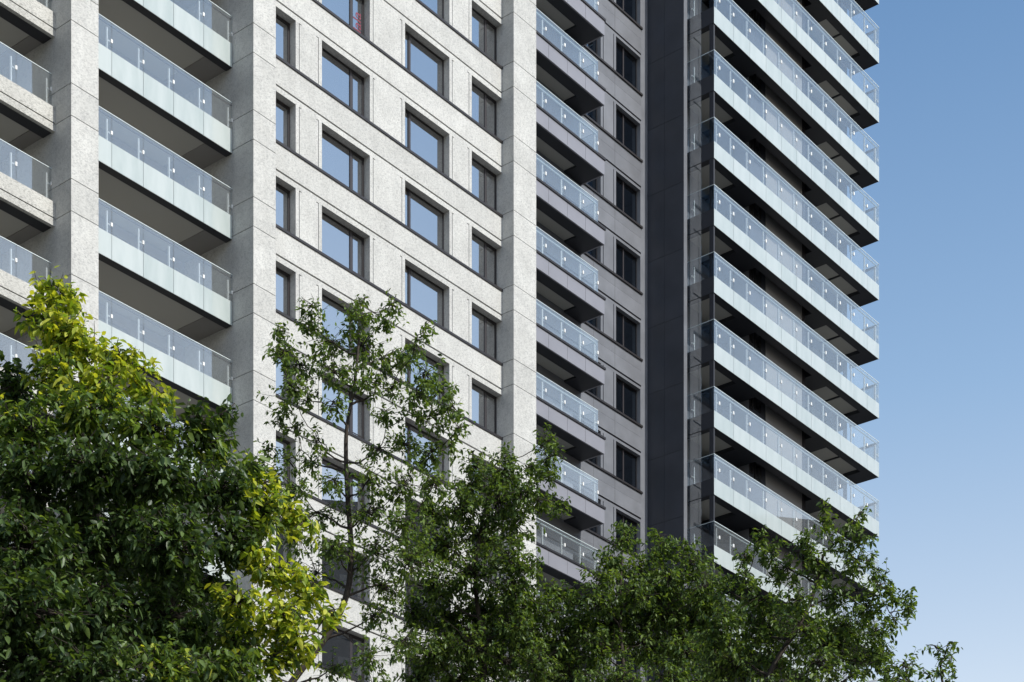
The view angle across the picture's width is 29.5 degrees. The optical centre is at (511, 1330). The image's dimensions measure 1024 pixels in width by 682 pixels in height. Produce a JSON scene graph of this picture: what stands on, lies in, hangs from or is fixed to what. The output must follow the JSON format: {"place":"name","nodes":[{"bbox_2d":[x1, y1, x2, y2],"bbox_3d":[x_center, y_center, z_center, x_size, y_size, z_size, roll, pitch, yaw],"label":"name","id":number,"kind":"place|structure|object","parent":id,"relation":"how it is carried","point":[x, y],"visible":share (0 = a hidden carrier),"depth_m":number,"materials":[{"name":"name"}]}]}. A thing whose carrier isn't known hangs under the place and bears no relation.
{"place":"outdoors","nodes":[
{"label":"outdoors","id":0,"kind":"place"},
{"bbox_2d":[0,0,535,681],"bbox_3d":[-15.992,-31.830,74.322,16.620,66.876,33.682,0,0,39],"label":"stone apartment building","id":1,"kind":"structure","parent":0,"point":[198,198],"depth_m":72.05,"materials":[{"name":"stone"}]},
{"bbox_2d":[275,435,289,483],"bbox_3d":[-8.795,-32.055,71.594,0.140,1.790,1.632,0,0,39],"label":"window","id":2,"kind":"structure","parent":1,"relation":"in","point":[284,443],"depth_m":71.92,"materials":[{"name":"blue glass"}]},
{"bbox_2d":[276,351,288,397],"bbox_3d":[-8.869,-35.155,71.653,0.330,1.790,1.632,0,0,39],"label":"window","id":3,"kind":"structure","parent":1,"relation":"in","point":[279,378],"depth_m":71.80,"materials":[{"name":"blue glass"}]},
{"bbox_2d":[275,98,289,147],"bbox_3d":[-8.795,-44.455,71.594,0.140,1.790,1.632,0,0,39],"label":"window","id":4,"kind":"structure","parent":1,"relation":"in","point":[282,124],"depth_m":71.92,"materials":[{"name":"glass"}]},
{"bbox_2d":[275,14,289,63],"bbox_3d":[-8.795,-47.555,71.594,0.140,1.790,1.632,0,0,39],"label":"window","id":5,"kind":"structure","parent":1,"relation":"in","point":[282,38],"depth_m":71.92,"materials":[{"name":"blue glass"}]},
{"bbox_2d":[276,526,289,567],"bbox_3d":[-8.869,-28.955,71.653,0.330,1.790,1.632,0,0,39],"label":"window","id":6,"kind":"structure","parent":1,"relation":"in","point":[283,553],"depth_m":71.92,"materials":[{"name":"grey glass"}]},
{"bbox_2d":[276,267,289,315],"bbox_3d":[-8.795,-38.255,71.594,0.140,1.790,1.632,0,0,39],"label":"window","id":7,"kind":"structure","parent":1,"relation":"in","point":[282,278],"depth_m":71.92,"materials":[{"name":"blue glass"}]},
{"bbox_2d":[276,183,289,231],"bbox_3d":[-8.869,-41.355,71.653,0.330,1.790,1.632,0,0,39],"label":"window","id":8,"kind":"structure","parent":1,"relation":"in","point":[282,194],"depth_m":71.92,"materials":[{"name":"blue glass"}]},
{"bbox_2d":[322,626,363,680],"bbox_3d":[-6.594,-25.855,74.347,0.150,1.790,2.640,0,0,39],"label":"window","id":9,"kind":"structure","parent":1,"relation":"in","point":[346,649],"depth_m":74.44,"materials":[{"name":"grey glass"}]},
{"bbox_2d":[322,540,363,599],"bbox_3d":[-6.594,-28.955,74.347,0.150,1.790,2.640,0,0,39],"label":"window","id":10,"kind":"structure","parent":1,"relation":"in","point":[340,575],"depth_m":74.42,"materials":[{"name":"grey glass"}]},
{"bbox_2d":[322,458,363,515],"bbox_3d":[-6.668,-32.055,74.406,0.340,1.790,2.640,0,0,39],"label":"window","id":11,"kind":"structure","parent":1,"relation":"in","point":[327,499],"depth_m":74.37,"materials":[{"name":"glass"}]},
{"bbox_2d":[322,378,363,438],"bbox_3d":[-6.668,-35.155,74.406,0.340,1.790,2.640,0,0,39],"label":"window","id":12,"kind":"structure","parent":1,"relation":"in","point":[356,425],"depth_m":74.71,"materials":[{"name":"blue glass"}]},
{"bbox_2d":[322,294,363,355],"bbox_3d":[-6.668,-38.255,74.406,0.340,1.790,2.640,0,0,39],"label":"window","id":13,"kind":"structure","parent":1,"relation":"in","point":[331,313],"depth_m":74.08,"materials":[{"name":"glass"}]},
{"bbox_2d":[322,212,363,277],"bbox_3d":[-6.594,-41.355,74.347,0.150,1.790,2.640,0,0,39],"label":"window","id":14,"kind":"structure","parent":1,"relation":"in","point":[340,243],"depth_m":74.42,"materials":[{"name":"blue glass"}]},
{"bbox_2d":[322,130,363,196],"bbox_3d":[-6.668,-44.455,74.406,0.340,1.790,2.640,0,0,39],"label":"window","id":15,"kind":"structure","parent":1,"relation":"in","point":[339,161],"depth_m":74.42,"materials":[{"name":"blue glass"}]},
{"bbox_2d":[322,48,363,115],"bbox_3d":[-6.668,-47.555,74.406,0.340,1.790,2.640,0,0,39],"label":"window","id":16,"kind":"structure","parent":1,"relation":"in","point":[340,80],"depth_m":74.42,"materials":[{"name":"blue glass"}]},
{"bbox_2d":[322,0,363,34],"bbox_3d":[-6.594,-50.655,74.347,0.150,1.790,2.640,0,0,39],"label":"window","id":17,"kind":"structure","parent":1,"relation":"in","point":[350,11],"depth_m":74.71,"materials":[{"name":"blue glass"}]},
{"bbox_2d":[405,501,441,548],"bbox_3d":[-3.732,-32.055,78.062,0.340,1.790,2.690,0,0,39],"label":"window","id":18,"kind":"structure","parent":1,"relation":"in","point":[416,523],"depth_m":77.79,"materials":[{"name":"grey glass"}]},
{"bbox_2d":[405,580,442,629],"bbox_3d":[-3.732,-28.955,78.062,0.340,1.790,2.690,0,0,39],"label":"window","id":19,"kind":"structure","parent":1,"relation":"in","point":[407,591],"depth_m":77.65,"materials":[{"name":"glass"}]},
{"bbox_2d":[405,656,443,681],"bbox_3d":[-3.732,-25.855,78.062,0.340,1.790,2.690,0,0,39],"label":"window","id":20,"kind":"structure","parent":1,"relation":"in","point":[409,668],"depth_m":77.41,"materials":[{"name":"grey glass"}]},
{"bbox_2d":[405,421,443,480],"bbox_3d":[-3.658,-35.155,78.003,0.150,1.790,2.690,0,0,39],"label":"window","id":21,"kind":"structure","parent":1,"relation":"in","point":[414,430],"depth_m":78.03,"materials":[{"name":"blue glass"}]},
{"bbox_2d":[405,343,443,402],"bbox_3d":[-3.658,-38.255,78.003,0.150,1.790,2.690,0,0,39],"label":"window","id":22,"kind":"structure","parent":1,"relation":"in","point":[431,362],"depth_m":78.13,"materials":[{"name":"glass"}]},
{"bbox_2d":[405,265,443,326],"bbox_3d":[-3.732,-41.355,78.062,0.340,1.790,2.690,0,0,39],"label":"window","id":23,"kind":"structure","parent":1,"relation":"in","point":[421,294],"depth_m":78.13,"materials":[{"name":"blue glass"}]},
{"bbox_2d":[405,187,443,249],"bbox_3d":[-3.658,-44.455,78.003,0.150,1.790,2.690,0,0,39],"label":"window","id":24,"kind":"structure","parent":1,"relation":"in","point":[421,216],"depth_m":78.13,"materials":[{"name":"blue glass"}]},
{"bbox_2d":[405,109,443,172],"bbox_3d":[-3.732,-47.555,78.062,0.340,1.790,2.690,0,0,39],"label":"window","id":25,"kind":"structure","parent":1,"relation":"in","point":[420,138],"depth_m":78.13,"materials":[{"name":"blue glass"}]},
{"bbox_2d":[405,30,443,95],"bbox_3d":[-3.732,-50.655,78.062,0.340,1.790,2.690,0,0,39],"label":"window","id":26,"kind":"structure","parent":1,"relation":"in","point":[420,60],"depth_m":78.13,"materials":[{"name":"blue glass"}]},
{"bbox_2d":[420,0,443,18],"bbox_3d":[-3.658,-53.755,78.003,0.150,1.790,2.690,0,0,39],"label":"window","id":27,"kind":"structure","parent":1,"relation":"in","point":[437,6],"depth_m":78.70,"materials":[{"name":"blue glass"}]},
{"bbox_2d":[472,459,493,505],"bbox_3d":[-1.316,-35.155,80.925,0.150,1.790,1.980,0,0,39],"label":"window","id":28,"kind":"structure","parent":1,"relation":"in","point":[472,459],"depth_m":81.06,"materials":[{"name":"grey glass"}]},
{"bbox_2d":[472,540,496,580],"bbox_3d":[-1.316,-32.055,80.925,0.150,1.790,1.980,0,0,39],"label":"window","id":29,"kind":"structure","parent":1,"relation":"in","point":[483,540],"depth_m":81.38,"materials":[{"name":"grey glass"}]},
{"bbox_2d":[472,383,496,433],"bbox_3d":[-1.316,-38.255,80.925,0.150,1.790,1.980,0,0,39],"label":"window","id":30,"kind":"structure","parent":1,"relation":"in","point":[484,404],"depth_m":81.06,"materials":[{"name":"glass"}]},
{"bbox_2d":[472,308,496,359],"bbox_3d":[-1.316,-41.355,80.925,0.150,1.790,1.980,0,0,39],"label":"window","id":31,"kind":"structure","parent":1,"relation":"in","point":[484,330],"depth_m":81.06,"materials":[{"name":"glass"}]},
{"bbox_2d":[472,233,496,284],"bbox_3d":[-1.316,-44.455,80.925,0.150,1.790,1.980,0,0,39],"label":"window","id":32,"kind":"structure","parent":1,"relation":"in","point":[484,256],"depth_m":81.06,"materials":[{"name":"glass"}]},
{"bbox_2d":[472,158,496,210],"bbox_3d":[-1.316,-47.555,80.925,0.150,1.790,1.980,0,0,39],"label":"window","id":33,"kind":"structure","parent":1,"relation":"in","point":[484,182],"depth_m":81.06,"materials":[{"name":"blue glass"}]},
{"bbox_2d":[472,83,496,135],"bbox_3d":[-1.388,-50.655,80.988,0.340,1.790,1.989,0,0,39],"label":"window","id":34,"kind":"structure","parent":1,"relation":"in","point":[484,108],"depth_m":81.06,"materials":[{"name":"blue glass"}]},
{"bbox_2d":[472,8,496,61],"bbox_3d":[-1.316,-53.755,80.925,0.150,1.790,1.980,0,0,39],"label":"window","id":35,"kind":"structure","parent":1,"relation":"in","point":[484,34],"depth_m":81.06,"materials":[{"name":"glass"}]},
{"bbox_2d":[536,0,878,681],"bbox_3d":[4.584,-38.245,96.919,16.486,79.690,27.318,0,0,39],"label":"dark panelled tower","id":36,"kind":"structure","parent":0,"point":[703,220],"depth_m":91.21,"materials":[{"name":"grey metal"}]},
{"bbox_2d":[573,557,596,571],"bbox_3d":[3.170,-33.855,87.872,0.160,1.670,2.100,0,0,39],"label":"window","id":37,"kind":"structure","parent":36,"relation":"in","point":[575,559],"depth_m":88.01,"materials":[{"name":"glass"}]},
{"bbox_2d":[573,487,596,532],"bbox_3d":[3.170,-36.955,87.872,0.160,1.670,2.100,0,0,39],"label":"window","id":38,"kind":"structure","parent":36,"relation":"in","point":[594,529],"depth_m":88.36,"materials":[{"name":"glass"}]},
{"bbox_2d":[587,318,596,327],"bbox_3d":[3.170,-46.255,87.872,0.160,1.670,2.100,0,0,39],"label":"window","id":39,"kind":"structure","parent":36,"relation":"in","point":[594,321],"depth_m":88.55,"materials":[{"name":"black glass"}]},
{"bbox_2d":[587,248,596,258],"bbox_3d":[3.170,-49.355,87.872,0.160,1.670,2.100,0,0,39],"label":"window","id":40,"kind":"structure","parent":36,"relation":"in","point":[593,253],"depth_m":88.55,"materials":[{"name":"black glass"}]},
{"bbox_2d":[587,179,596,190],"bbox_3d":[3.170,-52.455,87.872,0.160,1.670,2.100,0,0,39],"label":"window","id":41,"kind":"structure","parent":36,"relation":"in","point":[593,184],"depth_m":88.49,"materials":[{"name":"glass"}]},
{"bbox_2d":[587,109,596,121],"bbox_3d":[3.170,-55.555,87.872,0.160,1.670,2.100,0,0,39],"label":"window","id":42,"kind":"structure","parent":36,"relation":"in","point":[593,114],"depth_m":88.52,"materials":[{"name":"glass"}]},
{"bbox_2d":[587,40,596,53],"bbox_3d":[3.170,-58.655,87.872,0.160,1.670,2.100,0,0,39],"label":"window","id":43,"kind":"structure","parent":36,"relation":"in","point":[593,45],"depth_m":88.49,"materials":[{"name":"black glass"}]},
{"bbox_2d":[588,387,596,395],"bbox_3d":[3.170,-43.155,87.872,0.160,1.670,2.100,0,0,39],"label":"window","id":44,"kind":"structure","parent":36,"relation":"in","point":[594,391],"depth_m":88.55,"materials":[{"name":"black glass"}]},
{"bbox_2d":[589,457,596,464],"bbox_3d":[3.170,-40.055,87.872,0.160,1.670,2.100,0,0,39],"label":"window","id":45,"kind":"structure","parent":36,"relation":"in","point":[594,460],"depth_m":88.55,"materials":[{"name":"black glass"}]},
{"bbox_2d":[616,652,636,680],"bbox_3d":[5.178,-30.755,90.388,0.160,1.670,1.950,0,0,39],"label":"window","id":46,"kind":"structure","parent":36,"relation":"in","point":[619,662],"depth_m":90.76,"materials":[{"name":"glass"}]},
{"bbox_2d":[616,512,636,552],"bbox_3d":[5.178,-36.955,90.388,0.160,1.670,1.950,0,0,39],"label":"window","id":47,"kind":"structure","parent":36,"relation":"in","point":[619,516],"depth_m":90.56,"materials":[{"name":"black glass"}]},
{"bbox_2d":[616,444,636,487],"bbox_3d":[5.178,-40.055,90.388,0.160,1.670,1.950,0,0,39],"label":"window","id":48,"kind":"structure","parent":36,"relation":"in","point":[626,462],"depth_m":90.50,"materials":[{"name":"black glass"}]},
{"bbox_2d":[616,377,636,421],"bbox_3d":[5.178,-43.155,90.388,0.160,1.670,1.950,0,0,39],"label":"window","id":49,"kind":"structure","parent":36,"relation":"in","point":[626,396],"depth_m":90.50,"materials":[{"name":"black glass"}]},
{"bbox_2d":[616,310,636,354],"bbox_3d":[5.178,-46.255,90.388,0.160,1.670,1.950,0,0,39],"label":"window","id":50,"kind":"structure","parent":36,"relation":"in","point":[626,329],"depth_m":90.50,"materials":[{"name":"glass"}]},
{"bbox_2d":[616,243,636,287],"bbox_3d":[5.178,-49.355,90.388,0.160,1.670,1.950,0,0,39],"label":"window","id":51,"kind":"structure","parent":36,"relation":"in","point":[626,263],"depth_m":90.50,"materials":[{"name":"black glass"}]},
{"bbox_2d":[616,176,636,221],"bbox_3d":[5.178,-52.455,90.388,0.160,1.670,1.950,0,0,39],"label":"window","id":52,"kind":"structure","parent":36,"relation":"in","point":[626,196],"depth_m":90.50,"materials":[{"name":"black glass"}]},
{"bbox_2d":[616,108,636,154],"bbox_3d":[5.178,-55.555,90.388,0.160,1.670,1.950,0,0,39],"label":"window","id":53,"kind":"structure","parent":36,"relation":"in","point":[626,130],"depth_m":90.50,"materials":[{"name":"black glass"}]},
{"bbox_2d":[616,41,636,88],"bbox_3d":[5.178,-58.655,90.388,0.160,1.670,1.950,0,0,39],"label":"window","id":54,"kind":"structure","parent":36,"relation":"in","point":[626,63],"depth_m":90.50,"materials":[{"name":"black glass"}]},
{"bbox_2d":[616,0,636,21],"bbox_3d":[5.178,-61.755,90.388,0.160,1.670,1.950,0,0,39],"label":"window","id":55,"kind":"structure","parent":36,"relation":"in","point":[629,6],"depth_m":90.70,"materials":[{"name":"black glass"}]},
{"bbox_2d":[749,527,760,541],"bbox_3d":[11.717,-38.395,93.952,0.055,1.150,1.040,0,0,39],"label":"window","id":56,"kind":"structure","parent":36,"relation":"in","point":[750,529],"depth_m":93.94,"materials":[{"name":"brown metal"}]},
{"bbox_2d":[749,462,760,485],"bbox_3d":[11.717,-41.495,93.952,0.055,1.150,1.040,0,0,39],"label":"window","id":57,"kind":"structure","parent":36,"relation":"in","point":[757,468],"depth_m":94.06,"materials":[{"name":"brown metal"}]},
{"bbox_2d":[749,397,760,412],"bbox_3d":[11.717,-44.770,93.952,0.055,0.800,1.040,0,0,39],"label":"window","id":58,"kind":"structure","parent":36,"relation":"in","point":[757,403],"depth_m":93.94,"materials":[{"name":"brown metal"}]},
{"bbox_2d":[749,333,760,357],"bbox_3d":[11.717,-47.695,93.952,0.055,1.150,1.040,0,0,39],"label":"window","id":59,"kind":"structure","parent":36,"relation":"in","point":[757,339],"depth_m":94.06,"materials":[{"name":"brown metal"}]},
{"bbox_2d":[749,268,760,293],"bbox_3d":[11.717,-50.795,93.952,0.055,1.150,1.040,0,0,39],"label":"window","id":60,"kind":"structure","parent":36,"relation":"in","point":[757,274],"depth_m":94.06,"materials":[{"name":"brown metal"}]},
{"bbox_2d":[749,203,760,220],"bbox_3d":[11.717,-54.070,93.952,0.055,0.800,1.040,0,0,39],"label":"window","id":61,"kind":"structure","parent":36,"relation":"in","point":[757,210],"depth_m":93.99,"materials":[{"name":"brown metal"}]},
{"bbox_2d":[749,139,760,165],"bbox_3d":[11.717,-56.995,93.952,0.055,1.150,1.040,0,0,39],"label":"window","id":62,"kind":"structure","parent":36,"relation":"in","point":[757,145],"depth_m":94.06,"materials":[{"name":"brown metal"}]},
{"bbox_2d":[749,74,760,101],"bbox_3d":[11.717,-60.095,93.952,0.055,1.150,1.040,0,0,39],"label":"window","id":63,"kind":"structure","parent":36,"relation":"in","point":[757,81],"depth_m":94.06,"materials":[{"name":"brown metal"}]},
{"bbox_2d":[749,9,760,28],"bbox_3d":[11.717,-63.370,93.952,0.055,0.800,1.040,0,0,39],"label":"window","id":64,"kind":"structure","parent":36,"relation":"in","point":[757,16],"depth_m":94.01,"materials":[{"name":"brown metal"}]},
{"bbox_2d":[805,157,843,237],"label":"sliding door","id":65,"kind":"structure","parent":36,"relation":"in","point":[805,157],"depth_m":101.18,"materials":[{"name":"glass"}]},
{"bbox_2d":[805,644,844,679],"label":"sliding door","id":66,"kind":"structure","parent":36,"relation":"in","point":[805,644],"depth_m":102.30,"materials":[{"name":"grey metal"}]},
{"bbox_2d":[805,582,844,618],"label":"sliding door","id":67,"kind":"structure","parent":36,"relation":"in","point":[816,594],"depth_m":100.56,"materials":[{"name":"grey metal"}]},
{"bbox_2d":[805,521,844,558],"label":"sliding door","id":68,"kind":"structure","parent":36,"relation":"in","point":[813,536],"depth_m":100.74,"materials":[{"name":"grey glass"}]},
{"bbox_2d":[805,460,844,498],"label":"sliding door","id":69,"kind":"structure","parent":36,"relation":"in","point":[814,472],"depth_m":101.13,"materials":[{"name":"glass"}]},
{"bbox_2d":[805,400,844,437],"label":"sliding door","id":70,"kind":"structure","parent":36,"relation":"in","point":[813,410],"depth_m":101.20,"materials":[{"name":"glass"}]},
{"bbox_2d":[805,339,844,376],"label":"sliding door","id":71,"kind":"structure","parent":36,"relation":"in","point":[815,350],"depth_m":101.13,"materials":[{"name":"blue glass"}]},
{"bbox_2d":[805,278,844,315],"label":"sliding door","id":72,"kind":"structure","parent":36,"relation":"in","point":[811,285],"depth_m":101.13,"materials":[{"name":"glass"}]},
{"bbox_2d":[805,218,844,254],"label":"sliding door","id":73,"kind":"structure","parent":36,"relation":"in","point":[810,223],"depth_m":101.12,"materials":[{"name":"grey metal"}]},
{"bbox_2d":[847,0,1023,681],"label":"sky","id":74,"kind":"structure","parent":0,"point":[948,252],"materials":[{"name":"blue"}]},
{"label":"ground","id":75,"kind":"structure","parent":0,"visible":0},
{"bbox_2d":[0,265,352,681],"bbox_3d":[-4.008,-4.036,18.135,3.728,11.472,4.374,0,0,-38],"label":"camphor tree","id":76,"kind":"object","parent":75,"relation":"on","point":[58,623],"visible":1,"depth_m":17.20,"materials":[{"name":"green plant"}]},
{"bbox_2d":[252,288,475,681],"bbox_3d":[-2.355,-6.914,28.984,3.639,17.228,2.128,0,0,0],"label":"camphor tree","id":77,"kind":"object","parent":75,"relation":"on","point":[401,358],"visible":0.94,"depth_m":28.89,"materials":[{"name":"green plant"}]},
{"bbox_2d":[391,422,571,681],"bbox_3d":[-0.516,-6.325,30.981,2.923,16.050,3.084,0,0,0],"label":"camphor tree","id":78,"kind":"object","parent":75,"relation":"on","point":[466,647],"visible":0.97,"depth_m":30.22,"materials":[{"name":"green plant"}]},
{"bbox_2d":[489,520,742,681],"bbox_3d":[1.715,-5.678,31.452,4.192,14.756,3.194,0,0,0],"label":"camphor tree","id":79,"kind":"object","parent":75,"relation":"on","point":[661,610],"visible":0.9,"depth_m":30.97,"materials":[{"name":"green plant"}]},
{"bbox_2d":[685,498,919,681],"bbox_3d":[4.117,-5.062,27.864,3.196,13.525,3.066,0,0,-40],"label":"camphor tree","id":80,"kind":"object","parent":75,"relation":"on","point":[771,632],"visible":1,"depth_m":27.48,"materials":[{"name":"green plant"}]},
{"bbox_2d":[877,641,962,681],"bbox_3d":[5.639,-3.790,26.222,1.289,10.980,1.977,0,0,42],"label":"camphor tree","id":81,"kind":"object","parent":75,"relation":"on","point":[938,673],"visible":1,"depth_m":25.90,"materials":[{"name":"green plant"}]}
]}

